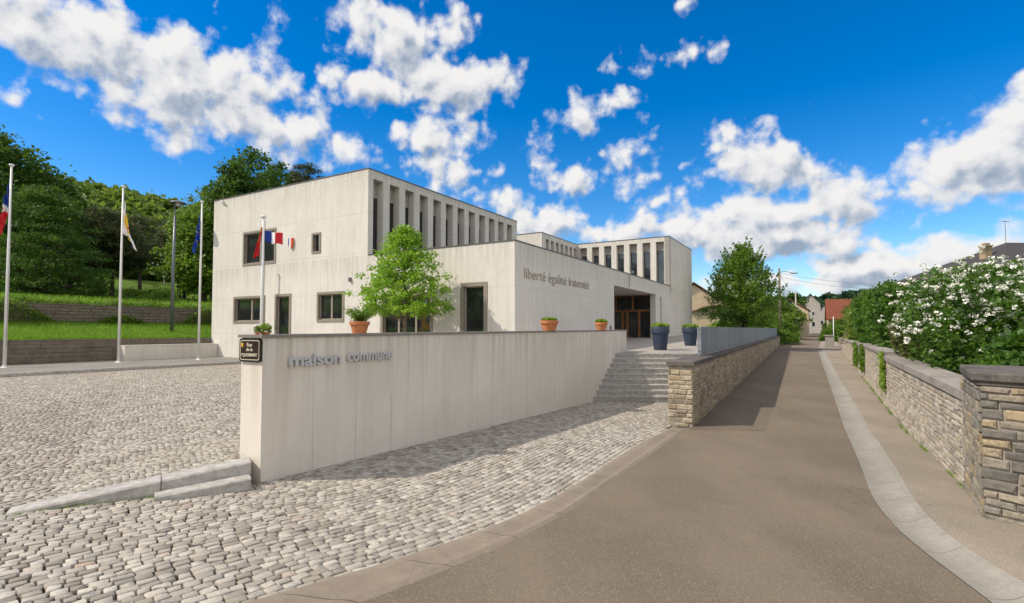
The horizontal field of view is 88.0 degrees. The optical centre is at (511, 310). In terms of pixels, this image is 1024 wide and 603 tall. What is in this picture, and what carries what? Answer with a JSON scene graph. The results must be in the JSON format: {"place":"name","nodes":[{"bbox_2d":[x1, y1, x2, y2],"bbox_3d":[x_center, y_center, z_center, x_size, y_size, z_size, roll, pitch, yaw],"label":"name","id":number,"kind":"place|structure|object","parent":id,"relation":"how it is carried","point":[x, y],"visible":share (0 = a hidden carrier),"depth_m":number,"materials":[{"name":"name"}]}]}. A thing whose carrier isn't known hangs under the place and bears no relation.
{"place":"outdoors","nodes":[
{"label":"outdoors","id":0,"kind":"place"},
{"bbox_2d":[0,407,172,513],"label":"square bed","id":1,"kind":"object","parent":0,"point":[63,472],"visible":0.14,"depth_m":7.62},
{"bbox_2d":[0,361,240,377],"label":"kerb square","id":2,"kind":"structure","parent":1,"relation":"on","point":[104,369],"depth_m":22.70,"materials":[{"name":"white stone"}]},
{"bbox_2d":[0,364,240,514],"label":"cobbled square","id":3,"kind":"structure","parent":1,"relation":"on","point":[197,408],"depth_m":10.68,"materials":[{"name":"stone"}]},
{"bbox_2d":[260,215,265,333],"bbox_3d":[-8.973,-0.554,19.035,0.300,5.768,0.300,0,-2,0],"label":"flagpole","id":4,"kind":"object","parent":3,"relation":"on","point":[263,217],"visible":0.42,"depth_m":19.03,"materials":[{"name":"white metal"}]},
{"bbox_2d":[253,227,261,257],"bbox_3d":[-9.151,-2.445,19.048,0.284,1.151,0.107,0,-2,0],"label":"flag","id":5,"kind":"object","parent":4,"relation":"attached to","point":[257,250],"visible":1,"depth_m":19.04,"materials":[{"name":"red fabric"}]},
{"bbox_2d":[265,231,282,244],"bbox_3d":[-8.607,-2.634,19.115,0.617,0.520,0.183,0,-2,4],"label":"flag","id":6,"kind":"object","parent":4,"relation":"attached to","point":[272,237],"visible":1,"depth_m":19.13,"materials":[{"name":"multicoloured fabric"}]},
{"bbox_2d":[0,277,208,306],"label":"lawn","id":7,"kind":"structure","parent":0,"point":[129,283],"depth_m":73.37,"materials":[{"name":"green plant"}]},
{"bbox_2d":[0,124,111,287],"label":"broadleaf tree","id":8,"kind":"object","parent":7,"relation":"on","point":[27,175],"visible":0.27,"depth_m":44.52,"materials":[{"name":"green plant"}]},
{"bbox_2d":[0,183,139,298],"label":"spruce","id":9,"kind":"object","parent":7,"relation":"on","point":[42,263],"visible":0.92,"depth_m":37.62,"materials":[{"name":"green plant"}]},
{"bbox_2d":[51,194,99,285],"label":"broadleaf tree","id":10,"kind":"object","parent":7,"relation":"on","point":[73,281],"visible":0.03,"depth_m":57.70,"materials":[{"name":"green plant"}]},
{"bbox_2d":[0,284,211,308],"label":"grass","id":11,"kind":"structure","parent":7,"relation":"on","point":[177,303],"depth_m":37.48,"materials":[{"name":"green plant"}]},
{"bbox_2d":[58,205,156,295],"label":"pine tree","id":12,"kind":"object","parent":7,"relation":"on","point":[106,227],"visible":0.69,"depth_m":49.79,"materials":[{"name":"green plant"}]},
{"bbox_2d":[73,215,156,296],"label":"pine tree","id":13,"kind":"object","parent":7,"relation":"on","point":[131,267],"visible":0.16,"depth_m":52.16,"materials":[{"name":"green plant"}]},
{"bbox_2d":[115,287,149,299],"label":"shrub","id":14,"kind":"object","parent":7,"relation":"on","point":[130,292],"visible":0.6,"depth_m":43.80,"materials":[{"name":"green plant"}]},
{"bbox_2d":[128,212,162,289],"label":"pine tree","id":15,"kind":"object","parent":7,"relation":"on","point":[141,222],"visible":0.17,"depth_m":66.10,"materials":[{"name":"green plant"}]},
{"bbox_2d":[132,217,180,298],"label":"pine tree","id":16,"kind":"object","parent":7,"relation":"on","point":[160,241],"visible":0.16,"depth_m":54.69,"materials":[{"name":"green plant"}]},
{"bbox_2d":[137,282,181,300],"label":"shrub","id":17,"kind":"object","parent":7,"relation":"on","point":[165,295],"visible":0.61,"depth_m":40.80,"materials":[{"name":"green plant"}]},
{"bbox_2d":[146,201,213,302],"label":"broadleaf tree","id":18,"kind":"object","parent":7,"relation":"on","point":[187,268],"visible":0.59,"depth_m":44.49,"materials":[{"name":"green plant"}]},
{"bbox_2d":[165,187,211,298],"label":"broadleaf tree","id":19,"kind":"object","parent":7,"relation":"on","point":[190,198],"visible":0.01,"depth_m":52.98,"materials":[{"name":"green plant"}]},
{"bbox_2d":[178,158,259,293],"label":"broadleaf tree","id":20,"kind":"object","parent":7,"relation":"on","point":[238,180],"visible":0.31,"depth_m":46.51,"materials":[{"name":"green plant"}]},
{"bbox_2d":[209,146,283,226],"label":"broadleaf tree","id":21,"kind":"object","parent":7,"relation":"on","point":[250,159],"visible":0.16,"depth_m":49.69,"materials":[{"name":"green plant"}]},
{"bbox_2d":[254,158,293,186],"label":"broadleaf tree","id":22,"kind":"object","parent":7,"relation":"on","point":[279,167],"visible":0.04,"depth_m":56.37,"materials":[{"name":"green plant"}]},
{"bbox_2d":[283,162,323,182],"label":"pine tree","id":23,"kind":"object","parent":7,"relation":"on","point":[306,170],"visible":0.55,"depth_m":59.88,"materials":[{"name":"green plant"}]},
{"bbox_2d":[0,320,211,339],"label":"lawn strip","id":24,"kind":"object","parent":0,"point":[97,330],"visible":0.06,"depth_m":30.05,"materials":[{"name":"green plant"}]},
{"bbox_2d":[0,302,211,323],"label":"terrace wall","id":25,"kind":"structure","parent":24,"relation":"on","point":[76,312],"depth_m":31.57,"materials":[{"name":"grey stone"}]},
{"bbox_2d":[0,299,211,324],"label":"ground cover","id":26,"kind":"object","parent":24,"relation":"on","point":[103,320],"visible":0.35,"depth_m":29.39,"materials":[{"name":"green plant"}]},
{"bbox_2d":[168,200,186,331],"bbox_3d":[-20.975,-2.704,33.128,1.000,8.485,1.000,0,-2,0],"label":"street lamp","id":27,"kind":"object","parent":24,"relation":"on","point":[177,202],"visible":0.97,"depth_m":33.05,"materials":[{"name":"grey metal"}]},
{"bbox_2d":[0,357,239,372],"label":"pavement square","id":28,"kind":"structure","parent":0,"point":[17,368],"depth_m":25.20,"materials":[{"name":"grey concrete"}]},
{"bbox_2d":[0,164,14,367],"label":"flagpole","id":29,"kind":"object","parent":28,"relation":"on","point":[4,358],"visible":0.98,"depth_m":23.04,"materials":[{"name":"white metal"}]},
{"bbox_2d":[0,184,8,234],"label":"flag","id":30,"kind":"object","parent":29,"relation":"attached to","point":[4,212],"visible":1,"depth_m":23.15,"materials":[{"name":"fabric"}]},
{"bbox_2d":[0,338,210,364],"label":"block wall","id":31,"kind":"structure","parent":28,"relation":"on","point":[48,351],"depth_m":27.00,"materials":[{"name":"grey stone"}]},
{"bbox_2d":[115,185,125,362],"bbox_3d":[-19.838,-1.880,26.892,0.300,9.011,0.300,0,-2,0],"label":"flagpole","id":32,"kind":"object","parent":28,"relation":"on","point":[120,295],"visible":1,"depth_m":26.83,"materials":[{"name":"white metal"}]},
{"bbox_2d":[123,202,136,250],"bbox_3d":[-19.442,-4.295,26.969,0.678,2.626,0.244,0,-2,0],"label":"flag","id":33,"kind":"object","parent":32,"relation":"attached to","point":[126,228],"visible":1,"depth_m":26.95,"materials":[{"name":"white fabric"}]},
{"bbox_2d":[120,343,217,360],"bbox_3d":[-19.816,2.722,30.811,0.710,1.525,5.090,-1,-3,30],"label":"concrete bench","id":34,"kind":"object","parent":28,"relation":"on","point":[150,352],"visible":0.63,"depth_m":30.28,"materials":[{"name":"grey concrete"}]},
{"bbox_2d":[196,201,203,359],"bbox_3d":[-17.220,-1.694,29.287,0.300,8.823,0.300,0,-2,0],"label":"flagpole","id":35,"kind":"object","parent":28,"relation":"on","point":[199,304],"visible":0.95,"depth_m":29.23,"materials":[{"name":"white metal"}]},
{"bbox_2d":[192,216,200,253],"bbox_3d":[-17.465,-4.268,29.370,0.355,2.281,0.244,0,-2,0],"label":"flag","id":36,"kind":"object","parent":35,"relation":"attached to","point":[197,238],"visible":1,"depth_m":29.34,"materials":[{"name":"blue fabric"}]},
{"bbox_2d":[0,401,670,602],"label":"cobbled forecourt","id":37,"kind":"structure","parent":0,"point":[366,512],"depth_m":6.12,"materials":[{"name":"stone"}]},
{"bbox_2d":[4,495,153,516],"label":"weeds","id":38,"kind":"object","parent":37,"relation":"on","point":[84,504],"visible":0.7,"depth_m":6.52,"materials":[{"name":"green plant"}]},
{"bbox_2d":[5,457,250,516],"bbox_3d":[-4.830,2.463,6.894,2.582,0.663,0.649,1,-3,-33],"label":"granite step","id":39,"kind":"object","parent":37,"relation":"on","point":[233,475],"visible":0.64,"depth_m":7.00,"materials":[{"name":"grey stone"}]},
{"bbox_2d":[238,330,626,483],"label":"concrete wall","id":40,"kind":"structure","parent":37,"relation":"on","point":[311,402],"depth_m":10.22,"materials":[{"name":"concrete"}]},
{"bbox_2d":[239,338,262,361],"bbox_3d":[-3.893,0.588,7.890,0.500,0.345,0.040,-1,-3,30],"label":"street sign","id":41,"kind":"object","parent":40,"relation":"attached to","point":[250,349],"visible":1,"depth_m":7.86,"materials":[{"name":"brown metal"}]},
{"bbox_2d":[260,323,271,334],"bbox_3d":[-3.715,0.269,7.996,0.195,0.185,0.190,0,-2,0],"label":"flower pot","id":42,"kind":"object","parent":40,"relation":"on","point":[265,327],"visible":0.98,"depth_m":7.96,"materials":[{"name":"ceramic"}]},
{"bbox_2d":[342,304,376,332],"bbox_3d":[-2.775,0.140,9.594,0.657,0.543,0.527,0,-2,0],"label":"flower pot","id":43,"kind":"object","parent":40,"relation":"on","point":[359,323],"visible":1,"depth_m":9.53,"materials":[{"name":"ceramic"}]},
{"bbox_2d":[540,316,558,330],"bbox_3d":[1.155,0.397,16.432,0.588,0.455,0.588,0,-2,0],"label":"flower pot","id":44,"kind":"object","parent":40,"relation":"on","point":[547,323],"visible":1,"depth_m":16.24,"materials":[{"name":"ceramic"}]},
{"bbox_2d":[594,318,607,329],"bbox_3d":[3.434,0.519,20.404,0.520,0.459,0.535,0,-2,0],"label":"flower pot","id":45,"kind":"object","parent":40,"relation":"on","point":[601,324],"visible":0.99,"depth_m":20.24,"materials":[{"name":"ceramic"}]},
{"bbox_2d":[593,353,697,402],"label":"staircase","id":46,"kind":"structure","parent":37,"relation":"on","point":[637,377],"depth_m":20.23,"materials":[{"name":"white stone"}]},
{"bbox_2d":[0,0,1023,296],"label":"sky","id":47,"kind":"structure","parent":0,"point":[854,142],"materials":[{"name":"blue"}]},
{"bbox_2d":[623,334,699,352],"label":"plaza","id":48,"kind":"structure","parent":0,"point":[675,344],"depth_m":27.47,"materials":[{"name":"beige concrete"}]},
{"bbox_2d":[340,224,455,331],"bbox_3d":[-4.734,-0.892,22.410,4.784,5.711,4.680,0,-2,0],"label":"lime tree","id":49,"kind":"object","parent":48,"relation":"on","point":[408,239],"visible":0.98,"depth_m":22.06,"materials":[{"name":"green plant"}]},
{"bbox_2d":[211,167,691,357],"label":"town hall","id":50,"kind":"structure","parent":48,"relation":"on","point":[336,227],"depth_m":29.32,"materials":[{"name":"concrete"}]},
{"bbox_2d":[233,295,264,322],"bbox_3d":[-15.551,-0.054,31.489,3.037,1.608,0.235,-1,-3,30],"label":"window","id":51,"kind":"structure","parent":50,"relation":"in","point":[246,309],"depth_m":31.69,"materials":[{"name":"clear glass"}]},
{"bbox_2d":[242,228,275,265],"bbox_3d":[-14.799,-3.704,31.189,3.111,2.040,0.235,-1,-3,30],"label":"window","id":52,"kind":"structure","parent":50,"relation":"in","point":[250,239],"depth_m":31.49,"materials":[{"name":"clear glass"}]},
{"bbox_2d":[274,293,290,333],"bbox_3d":[-12.853,0.479,29.890,1.408,2.832,0.235,-1,-3,30],"label":"door","id":53,"kind":"structure","parent":50,"relation":"in","point":[282,306],"depth_m":30.05,"materials":[{"name":"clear glass"}]},
{"bbox_2d":[311,232,320,253],"bbox_3d":[-10.515,-3.644,28.678,0.715,1.123,0.235,-1,-3,30],"label":"window","id":54,"kind":"structure","parent":50,"relation":"in","point":[316,237],"depth_m":28.73,"materials":[{"name":"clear glass"}]},
{"bbox_2d":[316,291,343,321],"bbox_3d":[-9.515,-0.198,27.960,2.072,1.597,0.235,-1,-3,30],"label":"window","id":55,"kind":"structure","parent":50,"relation":"in","point":[329,306],"depth_m":28.01,"materials":[{"name":"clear glass"}]},
{"bbox_2d":[373,182,377,252],"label":"fin window","id":56,"kind":"structure","parent":50,"relation":"in","point":[375,185],"depth_m":27.73,"materials":[{"name":"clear glass"}]},
{"bbox_2d":[389,187,393,235],"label":"fin window","id":57,"kind":"structure","parent":50,"relation":"in","point":[391,189],"depth_m":28.80,"materials":[{"name":"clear glass"}]},
{"bbox_2d":[380,292,432,332],"bbox_3d":[-5.010,0.503,25.297,3.255,2.632,0.235,-1,-3,30],"label":"window","id":58,"kind":"structure","parent":50,"relation":"in","point":[387,325],"depth_m":25.29,"materials":[{"name":"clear glass"}]},
{"bbox_2d":[405,192,408,248],"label":"fin window","id":59,"kind":"structure","parent":50,"relation":"in","point":[406,194],"depth_m":29.85,"materials":[{"name":"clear glass"}]},
{"bbox_2d":[419,197,422,248],"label":"fin window","id":60,"kind":"structure","parent":50,"relation":"in","point":[421,199],"depth_m":30.94,"materials":[{"name":"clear glass"}]},
{"bbox_2d":[433,202,435,246],"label":"fin window","id":61,"kind":"structure","parent":50,"relation":"in","point":[434,203],"depth_m":31.98,"materials":[{"name":"black glass"}]},
{"bbox_2d":[460,282,486,331],"bbox_3d":[-1.634,0.251,23.328,1.415,2.982,0.235,-1,-3,30],"label":"window","id":62,"kind":"structure","parent":50,"relation":"in","point":[473,295],"depth_m":23.44,"materials":[{"name":"black glass"}]},
{"bbox_2d":[593,248,598,263],"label":"fin window","id":63,"kind":"structure","parent":50,"relation":"in","point":[595,250],"depth_m":48.89,"materials":[{"name":"grey glass"}]},
{"bbox_2d":[605,247,610,267],"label":"fin window","id":64,"kind":"structure","parent":50,"relation":"in","point":[608,249],"depth_m":48.30,"materials":[{"name":"glass"}]},
{"bbox_2d":[618,245,623,271],"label":"fin window","id":65,"kind":"structure","parent":50,"relation":"in","point":[620,248],"depth_m":47.70,"materials":[{"name":"glass"}]},
{"bbox_2d":[614,295,650,337],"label":"entrance door","id":66,"kind":"structure","parent":50,"relation":"in","point":[631,313],"depth_m":42.25,"materials":[{"name":"brown wood"}]},
{"bbox_2d":[631,244,636,274],"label":"fin window","id":67,"kind":"structure","parent":50,"relation":"in","point":[633,247],"depth_m":47.09,"materials":[{"name":"grey glass"}]},
{"bbox_2d":[644,243,650,279],"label":"fin window","id":68,"kind":"structure","parent":50,"relation":"in","point":[647,273],"depth_m":46.49,"materials":[{"name":"grey glass"}]},
{"bbox_2d":[657,242,663,283],"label":"fin window","id":69,"kind":"structure","parent":50,"relation":"in","point":[660,246],"depth_m":45.90,"materials":[{"name":"grey glass"}]},
{"bbox_2d":[650,322,669,349],"bbox_3d":[6.785,1.151,24.273,0.928,1.304,0.908,0,-2,0],"label":"planter","id":70,"kind":"object","parent":48,"relation":"on","point":[660,331],"visible":1,"depth_m":23.98,"materials":[{"name":"plastic"}]},
{"bbox_2d":[681,323,698,345],"bbox_3d":[9.591,1.271,28.465,0.936,1.217,0.945,0,-2,0],"label":"planter","id":71,"kind":"object","parent":48,"relation":"on","point":[689,331],"visible":1,"depth_m":28.18,"materials":[{"name":"plastic"}]},
{"bbox_2d":[696,236,789,327],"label":"birch tree","id":72,"kind":"object","parent":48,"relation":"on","point":[742,267],"visible":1,"depth_m":50.86,"materials":[{"name":"green plant"}]},
{"bbox_2d":[361,330,990,602],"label":"road","id":73,"kind":"structure","parent":0,"point":[783,507],"depth_m":5.72,"materials":[{"name":"grey asphalt"}]},
{"bbox_2d":[301,431,678,602],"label":"kerb base","id":74,"kind":"object","parent":73,"relation":"on","point":[444,564],"visible":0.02,"depth_m":5.08,"materials":[{"name":"grey concrete"}]},
{"bbox_2d":[247,427,685,602],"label":"kerb","id":75,"kind":"structure","parent":74,"relation":"on","point":[363,585],"depth_m":5.18,"materials":[{"name":"concrete"}]},
{"bbox_2d":[666,336,779,428],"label":"rubble wall","id":76,"kind":"structure","parent":73,"relation":"on","point":[701,387],"depth_m":15.61,"materials":[{"name":"stone"}]},
{"bbox_2d":[697,327,776,355],"bbox_3d":[18.605,1.745,39.693,0.111,1.107,52.966,-1,-3,29],"label":"slat fence","id":77,"kind":"object","parent":76,"relation":"on","point":[712,339],"visible":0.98,"depth_m":21.93,"materials":[{"name":"grey metal"}]},
{"bbox_2d":[690,348,793,430],"bbox_3d":[16.815,3.432,34.018,1.638,0.715,48.566,-1,-3,29],"label":"road patch","id":78,"kind":"object","parent":73,"relation":"on","point":[747,402],"visible":0.95,"depth_m":18.20,"materials":[{"name":"grey asphalt"}]},
{"bbox_2d":[749,317,803,344],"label":"roadside bush","id":79,"kind":"object","parent":73,"relation":"on","point":[787,336],"visible":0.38,"depth_m":63.74,"materials":[{"name":"green plant"}]},
{"bbox_2d":[778,268,797,335],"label":"utility pole","id":80,"kind":"object","parent":73,"relation":"on","point":[779,285],"visible":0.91,"depth_m":64.04,"materials":[{"name":"grey wood"}]},
{"bbox_2d":[787,299,810,336],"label":"stone house","id":81,"kind":"structure","parent":73,"relation":"on","point":[805,331],"depth_m":98.84,"materials":[{"name":"beige paint"}]},
{"bbox_2d":[803,293,821,333],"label":"stone house","id":82,"kind":"structure","parent":73,"relation":"on","point":[814,304],"depth_m":141.61,"materials":[{"name":"white paint"}]},
{"bbox_2d":[821,359,1023,602],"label":"gutter base","id":83,"kind":"object","parent":73,"relation":"on","point":[918,519],"visible":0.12,"depth_m":5.68,"materials":[{"name":"grey concrete"}]},
{"bbox_2d":[818,350,1023,602],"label":"gutter","id":84,"kind":"object","parent":83,"relation":"on","point":[972,569],"visible":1,"depth_m":6.59,"materials":[{"name":"concrete"}]},
{"bbox_2d":[818,341,1023,581],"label":"pavement","id":85,"kind":"structure","parent":0,"point":[944,501],"depth_m":7.74,"materials":[{"name":"beige concrete"}]},
{"bbox_2d":[824,335,834,346],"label":"gate pier","id":86,"kind":"structure","parent":85,"relation":"on","point":[829,340],"depth_m":57.56,"materials":[{"name":"stone"}]},
{"bbox_2d":[818,323,847,341],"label":"garden bush","id":87,"kind":"object","parent":85,"relation":"on","point":[838,331],"visible":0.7,"depth_m":75.16,"materials":[{"name":"green plant"}]},
{"bbox_2d":[838,338,966,546],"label":"garden wall","id":88,"kind":"structure","parent":85,"relation":"on","point":[922,402],"depth_m":10.92,"materials":[{"name":"stone"}]},
{"bbox_2d":[851,341,858,367],"bbox_3d":[19.409,2.493,30.052,0.339,1.479,3.809,-1,-3,30],"label":"climbing plant","id":89,"kind":"object","parent":88,"relation":"attached to","point":[855,352],"visible":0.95,"depth_m":29.30,"materials":[{"name":"green plant"}]},
{"bbox_2d":[857,343,865,372],"bbox_3d":[16.671,2.302,25.313,0.344,1.471,2.399,-1,-3,29],"label":"climbing plant","id":90,"kind":"object","parent":88,"relation":"attached to","point":[861,356],"visible":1,"depth_m":25.05,"materials":[{"name":"green plant"}]},
{"bbox_2d":[874,350,885,394],"bbox_3d":[11.909,2.015,17.149,0.301,1.492,0.814,-1,-3,30],"label":"climbing plant","id":91,"kind":"object","parent":88,"relation":"attached to","point":[882,376],"visible":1,"depth_m":17.04,"materials":[{"name":"green plant"}]},
{"bbox_2d":[861,376,963,488],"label":"weeds","id":92,"kind":"object","parent":85,"relation":"on","point":[921,446],"visible":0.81,"depth_m":11.87,"materials":[{"name":"green plant"}]},
{"bbox_2d":[959,364,1023,526],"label":"stone pier","id":93,"kind":"structure","parent":85,"relation":"on","point":[993,432],"depth_m":6.32,"materials":[{"name":"beige stone"}]},
{"bbox_3d":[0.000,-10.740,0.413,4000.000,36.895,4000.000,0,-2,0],"label":"ground","id":94,"kind":"structure","parent":0,"visible":0},
{"bbox_2d":[692,282,726,311],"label":"beige house","id":95,"kind":"structure","parent":94,"relation":"on","point":[698,293],"depth_m":74.01,"materials":[{"name":"paint"}]},
{"bbox_2d":[692,305,730,333],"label":"beige annex","id":96,"kind":"object","parent":94,"relation":"on","point":[700,321],"visible":0.24,"depth_m":72.21,"materials":[{"name":"paint"}]},
{"bbox_2d":[750,295,813,332],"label":"village tree","id":97,"kind":"object","parent":94,"relation":"on","point":[792,314],"visible":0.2,"depth_m":81.58,"materials":[{"name":"green plant"}]},
{"bbox_2d":[785,291,812,322],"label":"village tree","id":98,"kind":"object","parent":94,"relation":"on","point":[801,301],"visible":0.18,"depth_m":117.19,"materials":[{"name":"green plant"}]},
{"bbox_2d":[749,286,903,307],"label":"wood","id":99,"kind":"object","parent":94,"relation":"on","point":[848,294],"depth_m":435.24,"materials":[{"name":"green plant"}]},
{"bbox_2d":[825,299,850,326],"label":"red roof house","id":100,"kind":"structure","parent":94,"relation":"on","point":[833,307],"depth_m":105.15,"materials":[{"name":"tile"}]},
{"bbox_2d":[839,285,874,317],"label":"village tree","id":101,"kind":"object","parent":94,"relation":"on","point":[851,302],"visible":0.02,"depth_m":91.08,"materials":[{"name":"green plant"}]},
{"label":"garden","id":102,"kind":"structure","parent":0,"visible":0},
{"bbox_2d":[840,303,856,343],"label":"green shrub","id":103,"kind":"object","parent":102,"relation":"on","point":[849,331],"visible":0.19,"depth_m":40.02,"materials":[{"name":"green plant"}]},
{"bbox_2d":[852,294,883,343],"bbox_3d":[22.341,0.656,30.998,4.203,3.394,6.774,-1,-3,31],"label":"green shrub","id":104,"kind":"object","parent":102,"relation":"on","point":[861,335],"visible":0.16,"depth_m":30.89,"materials":[{"name":"green plant"}]},
{"bbox_2d":[861,280,945,353],"bbox_3d":[17.630,0.374,22.933,4.116,3.473,6.103,-1,-3,31],"label":"green shrub","id":105,"kind":"object","parent":102,"relation":"on","point":[877,301],"visible":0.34,"depth_m":22.77,"materials":[{"name":"green plant"}]},
{"bbox_2d":[886,322,956,365],"bbox_3d":[12.458,1.111,15.845,2.024,1.611,3.332,-1,-2,28],"label":"green shrub","id":106,"kind":"object","parent":102,"relation":"on","point":[897,342],"visible":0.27,"depth_m":15.81,"materials":[{"name":"green plant"}]},
{"bbox_2d":[877,245,1023,374],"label":"flowering shrub","id":107,"kind":"object","parent":102,"relation":"on","point":[980,290],"visible":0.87,"depth_m":12.07,"materials":[{"name":"green plant"}]},
{"bbox_2d":[897,243,1023,311],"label":"villa","id":108,"kind":"object","parent":102,"relation":"on","point":[1010,251],"visible":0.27,"depth_m":45.59,"materials":[{"name":"white paint"}]},
{"bbox_2d":[937,255,1023,374],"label":"flowering shrub","id":109,"kind":"object","parent":102,"relation":"on","point":[1016,279],"visible":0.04,"depth_m":13.84,"materials":[{"name":"green plant"}]},
{"bbox_2d":[958,321,1023,373],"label":"green shrub","id":110,"kind":"object","parent":102,"relation":"on","point":[1008,351],"visible":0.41,"depth_m":9.48,"materials":[{"name":"green plant"}]},
{"bbox_3d":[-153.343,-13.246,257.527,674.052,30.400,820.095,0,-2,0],"label":"hill","id":111,"kind":"structure","parent":0,"visible":0},
{"bbox_2d":[43,168,191,282],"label":"hillside wood","id":112,"kind":"object","parent":111,"relation":"on","point":[156,207],"visible":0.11,"depth_m":125.36,"materials":[{"name":"green plant"}]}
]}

